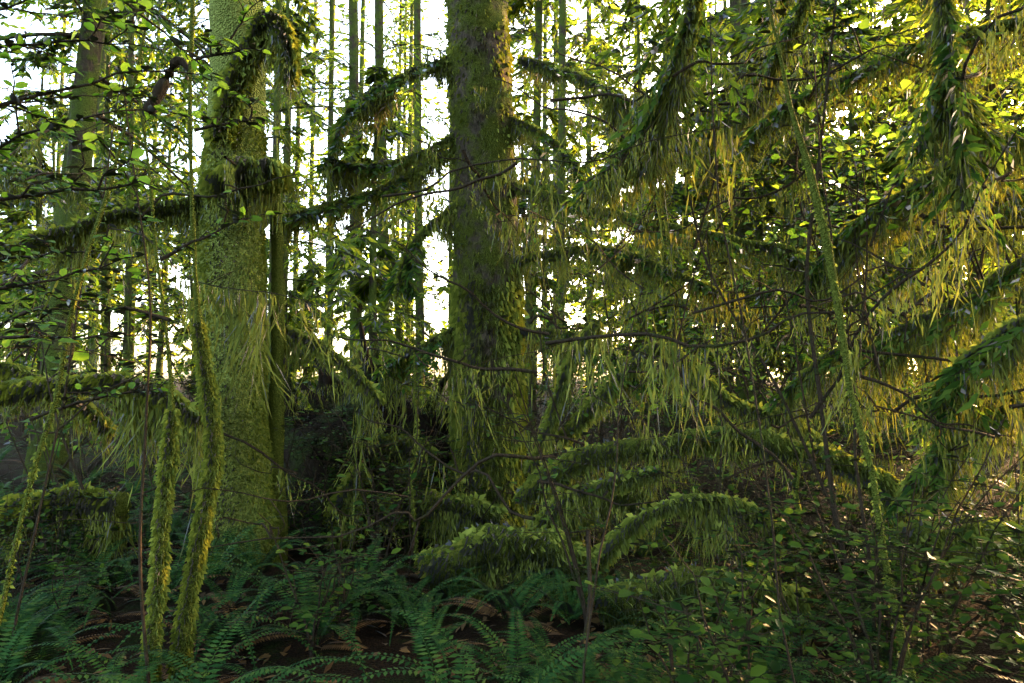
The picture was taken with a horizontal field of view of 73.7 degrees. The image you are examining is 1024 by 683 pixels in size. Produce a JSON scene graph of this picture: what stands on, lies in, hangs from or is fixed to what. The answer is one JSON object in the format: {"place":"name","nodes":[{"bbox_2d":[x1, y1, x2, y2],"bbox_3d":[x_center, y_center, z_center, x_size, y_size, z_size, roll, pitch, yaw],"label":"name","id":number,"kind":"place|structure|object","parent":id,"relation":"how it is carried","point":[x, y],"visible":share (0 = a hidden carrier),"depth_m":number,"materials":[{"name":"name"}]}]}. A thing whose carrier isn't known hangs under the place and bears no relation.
{"place":"outdoors","nodes":[
{"label":"outdoors","id":0,"kind":"place"},
{"bbox_2d":[0,0,1020,378],"label":"sky","id":1,"kind":"structure","parent":0,"point":[435,7],"materials":[{"name":"white"}]},
{"bbox_2d":[0,378,1023,682],"bbox_3d":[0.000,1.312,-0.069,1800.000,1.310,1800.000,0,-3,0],"label":"ground","id":2,"kind":"structure","parent":0,"point":[368,636],"depth_m":4.56,"materials":[{"name":"green plant"}]},
{"bbox_2d":[197,0,275,572],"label":"mossy trunk","id":3,"kind":"object","parent":2,"relation":"on","point":[224,15],"visible":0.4,"depth_m":5.51,"materials":[{"name":"moss"},{"name":"bark"}]},
{"bbox_2d":[283,321,450,544],"bbox_3d":[-1.591,1.059,7.717,2.766,2.531,2.031,-2,-4,33],"label":"root wad","id":4,"kind":"object","parent":2,"relation":"on","point":[426,422],"visible":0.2,"depth_m":7.10,"materials":[{"name":"soil"}]},
{"bbox_2d":[446,0,525,528],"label":"tree trunk","id":5,"kind":"object","parent":2,"relation":"on","point":[496,11],"visible":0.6,"depth_m":7.10,"materials":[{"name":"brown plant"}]},
{"bbox_2d":[0,416,1022,682],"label":"fallen leaves","id":6,"kind":"object","parent":2,"relation":"on","point":[336,644],"visible":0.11,"depth_m":4.27,"materials":[{"name":"brown plant"}]},
{"bbox_2d":[0,401,1023,682],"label":"ferns","id":7,"kind":"object","parent":2,"relation":"on","point":[216,631],"visible":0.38,"depth_m":3.79,"materials":[{"name":"green plant"}]},
{"bbox_2d":[0,0,1023,682],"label":"twigs","id":8,"kind":"object","parent":2,"relation":"on","point":[160,88],"visible":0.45,"depth_m":4.50,"materials":[{"name":"brown wood"}]},
{"bbox_2d":[0,0,1023,434],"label":"background foliage","id":9,"kind":"object","parent":2,"relation":"on","point":[604,54],"visible":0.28,"depth_m":24.83,"materials":[{"name":"green plant"}]},
{"bbox_2d":[0,0,1023,527],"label":"conifer branches","id":10,"kind":"object","parent":2,"relation":"on","point":[946,376],"visible":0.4,"depth_m":6.37,"materials":[{"name":"green plant"}]},
{"bbox_2d":[0,0,1023,682],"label":"mossy branches","id":11,"kind":"object","parent":2,"relation":"on","point":[274,418],"visible":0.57,"depth_m":5.00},
{"bbox_2d":[0,0,1023,655],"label":"hanging moss","id":12,"kind":"object","parent":11,"relation":"hanging from","point":[650,160],"visible":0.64,"depth_m":5.48,"materials":[{"name":"green plant"}]},
{"bbox_2d":[0,0,1023,682],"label":"moss tufts","id":13,"kind":"object","parent":11,"relation":"on","point":[206,184],"visible":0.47,"depth_m":5.50,"materials":[{"name":"green plant"}]},
{"bbox_2d":[0,332,1023,682],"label":"understory shrubs","id":14,"kind":"object","parent":2,"relation":"on","point":[756,670],"visible":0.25,"depth_m":3.66,"materials":[{"name":"green plant"}]},
{"bbox_2d":[0,0,1023,484],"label":"tree trunks","id":15,"kind":"object","parent":2,"relation":"on","point":[94,58],"visible":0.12,"depth_m":20.43,"materials":[{"name":"green plant"}]},
{"bbox_2d":[0,0,1023,524],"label":"tree leaves","id":16,"kind":"object","parent":2,"relation":"on","point":[142,6],"visible":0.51,"depth_m":4.63,"materials":[{"name":"green plant"}]}
]}

